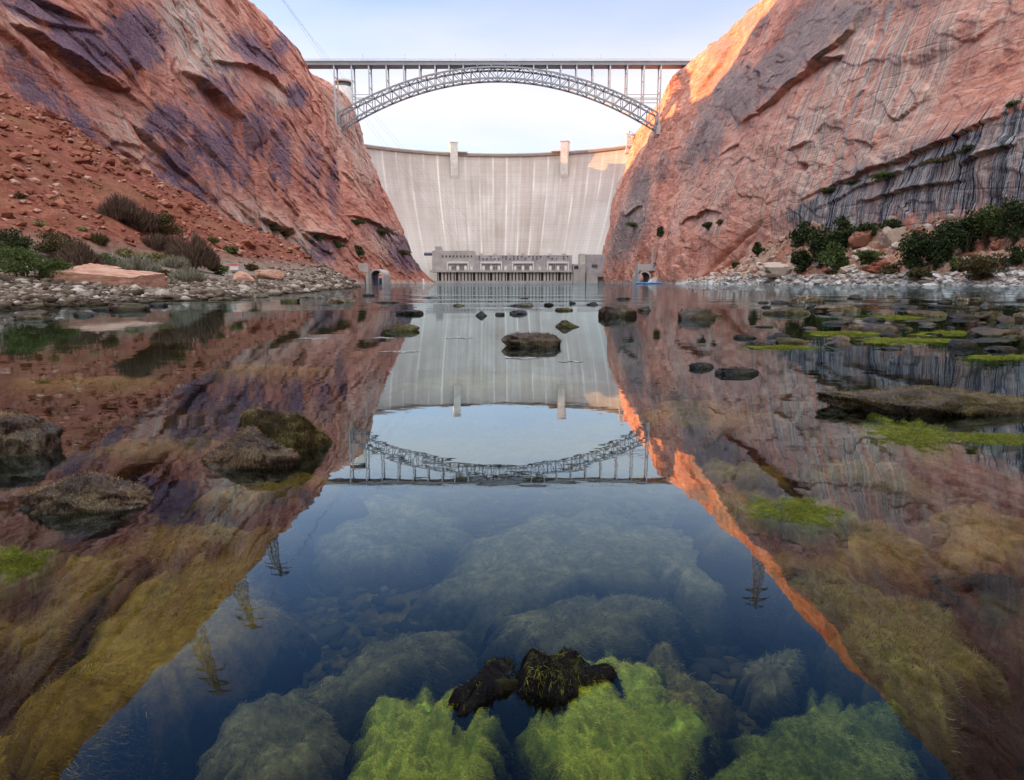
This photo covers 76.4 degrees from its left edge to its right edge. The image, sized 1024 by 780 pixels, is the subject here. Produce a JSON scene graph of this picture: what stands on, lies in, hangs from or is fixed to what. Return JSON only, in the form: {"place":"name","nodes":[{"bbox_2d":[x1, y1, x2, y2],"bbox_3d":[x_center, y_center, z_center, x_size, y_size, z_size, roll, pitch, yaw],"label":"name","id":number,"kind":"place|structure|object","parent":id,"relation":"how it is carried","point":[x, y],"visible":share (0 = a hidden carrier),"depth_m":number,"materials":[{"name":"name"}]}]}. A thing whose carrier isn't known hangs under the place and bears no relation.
{"place":"outdoors","nodes":[
{"label":"outdoors","id":0,"kind":"place"},
{"bbox_2d":[0,94,353,306],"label":"ground","id":1,"kind":"structure","parent":0,"point":[49,215],"depth_m":88.35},
{"bbox_2d":[0,227,34,252],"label":"shrub","id":2,"kind":"object","parent":1,"relation":"on","point":[12,238],"visible":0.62,"depth_m":45.23,"materials":[{"name":"green plant"}]},
{"bbox_2d":[0,244,54,276],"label":"shrub","id":3,"kind":"object","parent":1,"relation":"on","point":[11,258],"visible":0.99,"depth_m":30.40,"materials":[{"name":"green plant"}]},
{"bbox_2d":[33,257,73,277],"bbox_3d":[-22.504,-5.891,32.028,1.957,1.298,1.699,0,9,0],"label":"shrub","id":4,"kind":"object","parent":1,"relation":"on","point":[59,265],"visible":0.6,"depth_m":31.78,"materials":[{"name":"green plant"}]},
{"bbox_2d":[30,228,78,256],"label":"shrub","id":5,"kind":"object","parent":1,"relation":"on","point":[48,245],"visible":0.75,"depth_m":48.84,"materials":[{"name":"green plant"}]},
{"bbox_2d":[51,236,106,266],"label":"shrub","id":6,"kind":"object","parent":1,"relation":"on","point":[81,254],"visible":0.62,"depth_m":46.42,"materials":[{"name":"brown plant"}]},
{"bbox_2d":[89,231,110,246],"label":"shrub","id":7,"kind":"object","parent":1,"relation":"on","point":[100,239],"visible":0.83,"depth_m":61.68,"materials":[{"name":"green plant"}]},
{"bbox_2d":[48,263,167,287],"bbox_3d":[-20.581,-5.697,33.572,4.171,1.790,4.186,0,9,0],"label":"rock slab","id":8,"kind":"object","parent":1,"relation":"on","point":[108,274],"visible":0.52,"depth_m":32.41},
{"bbox_2d":[98,252,134,269],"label":"shrub","id":9,"kind":"object","parent":1,"relation":"on","point":[124,264],"visible":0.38,"depth_m":49.16,"materials":[{"name":"grey plant"}]},
{"bbox_2d":[94,191,142,222],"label":"shrub","id":10,"kind":"object","parent":1,"relation":"on","point":[116,207],"visible":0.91,"depth_m":73.09,"materials":[{"name":"brown plant"}]},
{"bbox_2d":[118,203,162,232],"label":"shrub","id":11,"kind":"object","parent":1,"relation":"on","point":[148,221],"visible":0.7,"depth_m":75.59,"materials":[{"name":"brown plant"}]},
{"bbox_2d":[124,254,162,271],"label":"shrub","id":12,"kind":"object","parent":1,"relation":"on","point":[145,263],"visible":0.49,"depth_m":51.54,"materials":[{"name":"grey plant"}]},
{"bbox_2d":[140,231,174,251],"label":"shrub","id":13,"kind":"object","parent":1,"relation":"on","point":[157,241],"visible":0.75,"depth_m":71.83,"materials":[{"name":"brown plant"}]},
{"bbox_2d":[0,89,317,262],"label":"talus rubble","id":14,"kind":"object","parent":1,"relation":"on","point":[62,130],"visible":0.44,"depth_m":97.55,"materials":[{"name":"stone"}]},
{"bbox_2d":[154,211,187,237],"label":"shrub","id":15,"kind":"object","parent":1,"relation":"on","point":[167,227],"visible":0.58,"depth_m":78.90,"materials":[{"name":"green plant"}]},
{"bbox_2d":[157,254,190,269],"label":"shrub","id":16,"kind":"object","parent":1,"relation":"on","point":[173,262],"visible":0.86,"depth_m":64.03,"materials":[{"name":"grey plant"}]},
{"bbox_2d":[0,255,360,310],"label":"shore cobbles","id":17,"kind":"object","parent":1,"relation":"on","point":[42,298],"visible":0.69,"depth_m":30.39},
{"bbox_2d":[167,266,208,281],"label":"shrub","id":18,"kind":"object","parent":1,"relation":"on","point":[188,274],"visible":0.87,"depth_m":48.14,"materials":[{"name":"grey plant"}]},
{"bbox_2d":[163,229,221,270],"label":"shrub","id":19,"kind":"object","parent":1,"relation":"on","point":[197,252],"visible":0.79,"depth_m":66.56,"materials":[{"name":"brown plant"}]},
{"bbox_2d":[254,270,286,279],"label":"boulder","id":20,"kind":"object","parent":1,"relation":"on","point":[272,274],"visible":0.69,"depth_m":77.82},
{"bbox_2d":[0,0,435,283],"bbox_3d":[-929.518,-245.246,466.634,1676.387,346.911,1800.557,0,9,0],"label":"cliff","id":21,"kind":"structure","parent":0,"point":[226,108],"depth_m":306.16,"materials":[{"name":"stone"}]},
{"bbox_2d":[370,269,389,283],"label":"tunnel portal","id":22,"kind":"object","parent":21,"relation":"in","point":[384,279],"visible":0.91,"depth_m":469.51,"materials":[{"name":"grey concrete"}]},
{"bbox_2d":[304,54,689,137],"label":"arch bridge","id":23,"kind":"structure","parent":21,"relation":"on","point":[505,64],"depth_m":632.77,"materials":[{"name":"metal"}]},
{"bbox_2d":[249,0,760,152],"label":"sky","id":24,"kind":"structure","parent":0,"point":[481,117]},
{"bbox_2d":[0,284,1023,460],"bbox_3d":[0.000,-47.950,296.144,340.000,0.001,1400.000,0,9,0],"label":"water","id":25,"kind":"structure","parent":0,"point":[172,370],"depth_m":6.63,"materials":[{"name":"liquid"}]},
{"bbox_2d":[0,410,62,488],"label":"mossy rock","id":26,"kind":"object","parent":25,"relation":"on","point":[22,434],"visible":0.96,"depth_m":3.08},
{"bbox_2d":[0,544,63,605],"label":"algae mat","id":27,"kind":"object","parent":25,"relation":"on","point":[32,573],"visible":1,"depth_m":1.84,"materials":[{"name":"green plant"}]},
{"bbox_2d":[12,309,52,318],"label":"river rock","id":28,"kind":"object","parent":25,"relation":"on","point":[37,314],"visible":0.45,"depth_m":14.80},
{"bbox_2d":[11,470,157,551],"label":"mossy rock","id":29,"kind":"object","parent":25,"relation":"in","point":[85,510],"visible":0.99,"depth_m":2.32,"materials":[{"name":"stone"}]},
{"bbox_2d":[108,303,149,310],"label":"river rock","id":30,"kind":"object","parent":25,"relation":"on","point":[125,306],"visible":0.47,"depth_m":19.12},
{"bbox_2d":[58,434,231,492],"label":"sunken boulder","id":31,"kind":"object","parent":25,"relation":"in","point":[156,466],"visible":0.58,"depth_m":3.48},
{"bbox_2d":[385,323,419,330],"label":"mossy rock","id":32,"kind":"object","parent":25,"relation":"on","point":[404,327],"visible":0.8,"depth_m":10.96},
{"bbox_2d":[344,682,514,779],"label":"sunken boulder","id":33,"kind":"object","parent":25,"relation":"in","point":[396,739],"visible":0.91,"depth_m":1.21,"materials":[{"name":"plant"}]},
{"bbox_2d":[446,654,519,738],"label":"mossy rock","id":34,"kind":"object","parent":25,"relation":"on","point":[491,685],"visible":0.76,"depth_m":1.27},
{"bbox_2d":[501,331,562,346],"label":"mossy rock","id":35,"kind":"object","parent":25,"relation":"on","point":[535,339],"visible":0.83,"depth_m":8.27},
{"bbox_2d":[498,647,629,767],"bbox_3d":[0.082,0.643,1.343,0.304,0.244,0.220,-7,12,-38],"label":"mossy rock","id":36,"kind":"object","parent":25,"relation":"on","point":[546,681],"visible":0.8,"depth_m":1.29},
{"bbox_2d":[572,254,605,283],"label":"service building","id":37,"kind":"structure","parent":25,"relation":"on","point":[589,267],"depth_m":808.11,"materials":[{"name":"grey concrete"}]},
{"bbox_2d":[504,649,726,779],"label":"sunken boulder","id":38,"kind":"object","parent":25,"relation":"in","point":[644,730],"visible":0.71,"depth_m":1.22,"materials":[{"name":"plant"}]},
{"bbox_2d":[598,304,636,316],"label":"mossy rock","id":39,"kind":"object","parent":25,"relation":"in","point":[617,310],"visible":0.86,"depth_m":15.65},
{"bbox_2d":[678,307,715,318],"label":"mossy rock","id":40,"kind":"object","parent":25,"relation":"on","point":[697,313],"visible":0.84,"depth_m":14.66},
{"bbox_2d":[714,368,758,374],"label":"river rock","id":41,"kind":"object","parent":25,"relation":"on","point":[736,371],"visible":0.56,"depth_m":5.74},
{"bbox_2d":[742,344,823,349],"bbox_3d":[3.473,-0.531,8.189,1.101,0.095,0.678,-1,9,-9],"label":"algae mat","id":42,"kind":"object","parent":25,"relation":"on","point":[785,347],"visible":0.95,"depth_m":8.12,"materials":[{"name":"green plant"}]},
{"bbox_2d":[763,307,810,313],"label":"river rock","id":43,"kind":"object","parent":25,"relation":"on","point":[788,310],"visible":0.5,"depth_m":16.86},
{"bbox_2d":[735,494,858,548],"bbox_3d":[1.008,0.448,2.312,0.462,0.081,0.394,0,9,0],"label":"algae mat","id":44,"kind":"object","parent":25,"relation":"on","point":[807,522],"visible":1,"depth_m":2.24,"materials":[{"name":"green plant"}]},
{"bbox_2d":[790,294,826,301],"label":"river rock","id":45,"kind":"object","parent":25,"relation":"on","point":[805,298],"visible":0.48,"depth_m":27.79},
{"bbox_2d":[709,688,927,779],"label":"sunken boulder","id":46,"kind":"object","parent":25,"relation":"in","point":[827,738],"visible":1,"depth_m":1.25,"materials":[{"name":"green plant"}]},
{"bbox_2d":[812,303,861,311],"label":"river rock","id":47,"kind":"object","parent":25,"relation":"on","point":[842,307],"visible":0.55,"depth_m":18.28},
{"bbox_2d":[806,330,879,335],"bbox_3d":[5.347,-0.911,10.452,1.520,0.110,1.250,0,9,0],"label":"algae mat","id":48,"kind":"object","parent":25,"relation":"on","point":[834,333],"visible":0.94,"depth_m":10.32,"materials":[{"name":"green plant"}]},
{"bbox_2d":[785,454,950,533],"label":"sunken boulder","id":49,"kind":"object","parent":25,"relation":"in","point":[901,498],"visible":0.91,"depth_m":3.03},
{"bbox_2d":[858,324,897,332],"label":"river rock","id":50,"kind":"object","parent":25,"relation":"in","point":[877,328],"visible":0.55,"depth_m":10.71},
{"bbox_2d":[861,314,926,319],"bbox_3d":[9.094,-1.712,15.293,1.417,0.117,2.749,7,12,36],"label":"algae mat","id":51,"kind":"object","parent":25,"relation":"on","point":[905,317],"visible":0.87,"depth_m":15.14,"materials":[{"name":"green plant"}]},
{"bbox_2d":[857,336,955,344],"bbox_3d":[5.580,-0.705,9.233,2.011,0.098,1.148,-4,10,-22],"label":"algae mat","id":52,"kind":"object","parent":25,"relation":"on","point":[897,339],"visible":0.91,"depth_m":9.08,"materials":[{"name":"green plant"}]},
{"bbox_2d":[854,410,959,469],"bbox_3d":[2.166,0.239,3.567,0.534,0.084,1.128,6,11,34],"label":"algae mat","id":53,"kind":"object","parent":25,"relation":"on","point":[917,454],"visible":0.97,"depth_m":3.26,"materials":[{"name":"green plant"}]},
{"bbox_2d":[815,384,1023,415],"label":"mossy rock","id":54,"kind":"object","parent":25,"relation":"on","point":[923,400],"visible":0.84,"depth_m":4.04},
{"bbox_2d":[902,310,947,316],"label":"river rock","id":55,"kind":"object","parent":25,"relation":"in","point":[921,313],"visible":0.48,"depth_m":15.68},
{"bbox_2d":[911,330,968,335],"bbox_3d":[7.041,-0.909,10.462,2.122,0.103,0.873,-7,12,-36],"label":"algae mat","id":56,"kind":"object","parent":25,"relation":"on","point":[954,333],"visible":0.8,"depth_m":10.36,"materials":[{"name":"green plant"}]},
{"bbox_2d":[948,339,977,347],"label":"river rock","id":57,"kind":"object","parent":25,"relation":"on","point":[959,343],"visible":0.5,"depth_m":8.15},
{"bbox_2d":[944,428,1023,456],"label":"algae mat","id":58,"kind":"object","parent":25,"relation":"on","point":[988,438],"visible":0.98,"depth_m":3.36,"materials":[{"name":"green plant"}]},
{"bbox_2d":[967,327,1015,335],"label":"river rock","id":59,"kind":"object","parent":25,"relation":"on","point":[978,331],"visible":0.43,"depth_m":9.97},
{"bbox_2d":[965,353,1023,359],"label":"algae mat","id":60,"kind":"object","parent":25,"relation":"on","point":[1006,357],"visible":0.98,"depth_m":7.03,"materials":[{"name":"green plant"}]},
{"bbox_2d":[983,346,1018,351],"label":"river rock","id":61,"kind":"object","parent":25,"relation":"on","point":[1001,348],"visible":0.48,"depth_m":7.71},
{"bbox_2d":[0,421,1023,779],"bbox_3d":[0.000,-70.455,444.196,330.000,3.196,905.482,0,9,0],"label":"riverbed","id":62,"kind":"structure","parent":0,"point":[632,493],"depth_m":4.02,"materials":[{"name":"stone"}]},
{"bbox_2d":[0,716,16,779],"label":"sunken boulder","id":63,"kind":"object","parent":62,"relation":"on","point":[4,740],"visible":0.09,"depth_m":1.36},
{"bbox_2d":[0,551,155,735],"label":"sunken boulder","id":64,"kind":"object","parent":62,"relation":"on","point":[44,634],"visible":0.66,"depth_m":1.86,"materials":[{"name":"stone"}]},
{"bbox_2d":[0,520,321,779],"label":"sunken boulder","id":65,"kind":"object","parent":62,"relation":"on","point":[166,674],"visible":0.98,"depth_m":1.64,"materials":[{"name":"stone"}]},
{"bbox_2d":[91,520,251,576],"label":"sunken boulder","id":66,"kind":"object","parent":62,"relation":"on","point":[163,548],"visible":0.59,"depth_m":2.38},
{"bbox_2d":[195,685,350,779],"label":"sunken boulder","id":67,"kind":"object","parent":62,"relation":"on","point":[291,735],"visible":0.66,"depth_m":1.57,"materials":[{"name":"stone"}]},
{"bbox_2d":[180,468,368,535],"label":"sunken boulder","id":68,"kind":"object","parent":62,"relation":"on","point":[309,503],"visible":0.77,"depth_m":2.81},
{"bbox_2d":[192,425,300,494],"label":"mossy rock","id":69,"kind":"object","parent":68,"relation":"on","point":[249,454],"visible":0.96,"depth_m":2.86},
{"bbox_2d":[236,407,338,475],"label":"mossy rock","id":70,"kind":"object","parent":68,"relation":"on","point":[311,444],"visible":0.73,"depth_m":3.13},
{"bbox_2d":[301,627,482,743],"bbox_3d":[-0.331,0.834,1.865,0.719,0.314,0.316,-6,11,-33],"label":"sunken boulder","id":71,"kind":"object","parent":62,"relation":"on","point":[404,666],"visible":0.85,"depth_m":1.77,"materials":[{"name":"stone"}]},
{"bbox_2d":[309,489,476,593],"bbox_3d":[-0.594,0.702,3.061,0.932,0.337,1.194,-5,11,-29],"label":"sunken boulder","id":72,"kind":"object","parent":62,"relation":"on","point":[415,540],"visible":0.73,"depth_m":2.75,"materials":[{"name":"stone"}]},
{"bbox_2d":[364,140,632,283],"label":"concrete dam","id":73,"kind":"structure","parent":62,"relation":"on","point":[556,202],"depth_m":888.60,"materials":[{"name":"concrete"}]},
{"bbox_2d":[430,246,572,283],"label":"powerhouse","id":74,"kind":"structure","parent":62,"relation":"on","point":[460,267],"depth_m":809.23,"materials":[{"name":"concrete"}]},
{"bbox_2d":[405,508,684,643],"bbox_3d":[0.241,0.756,2.726,1.607,0.344,1.111,-9,13,-44],"label":"sunken boulder","id":75,"kind":"object","parent":62,"relation":"on","point":[536,561],"visible":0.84,"depth_m":2.48,"materials":[{"name":"stone"}]},
{"bbox_2d":[476,591,706,670],"bbox_3d":[0.271,0.795,2.059,0.810,0.300,0.519,0,9,0],"label":"sunken boulder","id":76,"kind":"object","parent":62,"relation":"on","point":[634,628],"visible":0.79,"depth_m":1.98,"materials":[{"name":"stone"}]},
{"bbox_2d":[617,635,744,761],"bbox_3d":[0.358,0.769,1.541,0.381,0.300,0.553,0,9,0],"label":"sunken boulder","id":77,"kind":"object","parent":62,"relation":"on","point":[714,708],"visible":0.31,"depth_m":1.44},
{"bbox_2d":[640,535,766,654],"bbox_3d":[0.778,0.784,2.685,0.781,0.353,0.788,-6,11,-31],"label":"sunken boulder","id":78,"kind":"object","parent":62,"relation":"on","point":[698,594],"visible":0.32,"depth_m":2.35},
{"bbox_2d":[612,422,809,462],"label":"sunken boulder","id":79,"kind":"object","parent":62,"relation":"on","point":[702,444],"visible":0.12,"depth_m":4.29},
{"bbox_2d":[685,456,798,502],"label":"sunken boulder","id":80,"kind":"object","parent":62,"relation":"on","point":[712,473],"visible":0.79,"depth_m":3.15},
{"bbox_2d":[732,644,809,728],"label":"sunken boulder","id":81,"kind":"object","parent":62,"relation":"on","point":[768,690],"visible":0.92,"depth_m":1.80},
{"bbox_2d":[671,485,952,644],"bbox_3d":[1.133,0.602,2.599,0.957,0.367,1.226,0,9,0],"label":"sunken boulder","id":82,"kind":"object","parent":62,"relation":"on","point":[750,573],"visible":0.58,"depth_m":2.24,"materials":[{"name":"stone"}]},
{"bbox_2d":[766,564,1023,779],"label":"sunken boulder","id":83,"kind":"object","parent":62,"relation":"on","point":[857,642],"visible":0.91,"depth_m":1.65,"materials":[{"name":"plant"}]},
{"bbox_2d":[910,501,1023,618],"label":"sunken boulder","id":84,"kind":"object","parent":62,"relation":"on","point":[979,545],"visible":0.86,"depth_m":2.31,"materials":[{"name":"stone"}]},
{"bbox_2d":[956,587,1023,729],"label":"sunken boulder","id":85,"kind":"object","parent":62,"relation":"on","point":[992,622],"visible":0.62,"depth_m":2.02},
{"bbox_2d":[602,0,1023,283],"bbox_3d":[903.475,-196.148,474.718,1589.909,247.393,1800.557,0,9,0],"label":"cliff","id":86,"kind":"structure","parent":0,"point":[777,117],"depth_m":305.02,"materials":[{"name":"stone"}]},
{"bbox_2d":[632,264,650,283],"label":"tunnel portal","id":87,"kind":"object","parent":86,"relation":"on","point":[642,269],"visible":0.91,"depth_m":567.59,"materials":[{"name":"grey concrete"}]},
{"bbox_2d":[675,219,1023,285],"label":"ground","id":88,"kind":"structure","parent":0,"point":[891,258],"depth_m":224.55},
{"bbox_2d":[759,262,794,277],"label":"boulder","id":89,"kind":"object","parent":88,"relation":"on","point":[775,269],"visible":0.85,"depth_m":279.65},
{"bbox_2d":[790,249,814,273],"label":"tree","id":90,"kind":"object","parent":88,"relation":"on","point":[799,260],"visible":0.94,"depth_m":266.87,"materials":[{"name":"green plant"}]},
{"bbox_2d":[788,220,817,248],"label":"tree","id":91,"kind":"object","parent":88,"relation":"on","point":[799,236],"visible":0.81,"depth_m":285.94,"materials":[{"name":"green plant"}]},
{"bbox_2d":[804,223,843,268],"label":"tree","id":92,"kind":"object","parent":88,"relation":"on","point":[818,242],"visible":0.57,"depth_m":254.88,"materials":[{"name":"green plant"}]},
{"bbox_2d":[817,241,848,273],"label":"tree","id":93,"kind":"object","parent":88,"relation":"on","point":[830,256],"visible":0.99,"depth_m":239.30,"materials":[{"name":"green plant"}]},
{"bbox_2d":[830,215,858,247],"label":"tree","id":94,"kind":"object","parent":88,"relation":"on","point":[844,228],"visible":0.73,"depth_m":251.18,"materials":[{"name":"green plant"}]},
{"bbox_2d":[678,266,1023,285],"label":"shore cobbles","id":95,"kind":"object","parent":88,"relation":"on","point":[948,279],"visible":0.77,"depth_m":213.78,"materials":[{"name":"white stone"}]},
{"bbox_2d":[691,213,1023,279],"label":"ledge rubble","id":96,"kind":"object","parent":88,"relation":"on","point":[780,239],"visible":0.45,"depth_m":254.58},
{"bbox_2d":[848,230,871,248],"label":"boulder","id":97,"kind":"object","parent":88,"relation":"on","point":[857,239],"visible":0.81,"depth_m":239.00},
{"bbox_2d":[851,222,879,234],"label":"shrub","id":98,"kind":"object","parent":88,"relation":"on","point":[867,226],"visible":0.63,"depth_m":239.96,"materials":[{"name":"green plant"}]},
{"bbox_2d":[854,250,888,264],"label":"shrub","id":99,"kind":"object","parent":88,"relation":"on","point":[866,256],"visible":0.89,"depth_m":223.97,"materials":[{"name":"green plant"}]},
{"bbox_2d":[862,261,890,272],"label":"boulder","id":100,"kind":"object","parent":88,"relation":"on","point":[873,268],"visible":0.77,"depth_m":213.69,"materials":[{"name":"stone"}]},
{"bbox_2d":[876,218,902,228],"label":"shrub","id":101,"kind":"object","parent":88,"relation":"on","point":[893,223],"visible":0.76,"depth_m":225.47,"materials":[{"name":"green plant"}]},
{"bbox_2d":[879,262,903,273],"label":"shrub","id":102,"kind":"object","parent":88,"relation":"on","point":[889,268],"visible":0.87,"depth_m":205.82,"materials":[{"name":"green plant"}]},
{"bbox_2d":[880,226,906,247],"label":"boulder","id":103,"kind":"object","parent":88,"relation":"on","point":[890,236],"visible":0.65,"depth_m":222.69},
{"bbox_2d":[895,226,932,269],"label":"tree","id":104,"kind":"object","parent":88,"relation":"on","point":[911,250],"visible":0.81,"depth_m":193.25,"materials":[{"name":"green plant"}]},
{"bbox_2d":[904,266,936,279],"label":"shrub","id":105,"kind":"object","parent":88,"relation":"on","point":[917,272],"visible":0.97,"depth_m":187.61,"materials":[{"name":"green plant"}]},
{"bbox_2d":[919,220,966,268],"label":"tree","id":106,"kind":"object","parent":88,"relation":"on","point":[941,252],"visible":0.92,"depth_m":186.34,"materials":[{"name":"green plant"}]},
{"bbox_2d":[942,208,984,252],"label":"tree","id":107,"kind":"object","parent":88,"relation":"on","point":[964,232],"visible":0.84,"depth_m":182.94,"materials":[{"name":"green plant"}]},
{"bbox_2d":[953,253,1008,280],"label":"shrub","id":108,"kind":"object","parent":88,"relation":"on","point":[975,264],"visible":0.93,"depth_m":164.71,"materials":[{"name":"green plant"}]},
{"bbox_2d":[969,203,1008,248],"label":"tree","id":109,"kind":"object","parent":88,"relation":"on","point":[986,227],"visible":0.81,"depth_m":177.78,"materials":[{"name":"green plant"}]},
{"bbox_2d":[995,196,1023,244],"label":"bush","id":110,"kind":"object","parent":88,"relation":"on","point":[1015,216],"visible":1,"depth_m":168.09,"materials":[{"name":"green plant"}]},
{"bbox_2d":[1003,244,1023,265],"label":"shrub","id":111,"kind":"object","parent":88,"relation":"on","point":[1016,257],"visible":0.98,"depth_m":158.23,"materials":[{"name":"green plant"}]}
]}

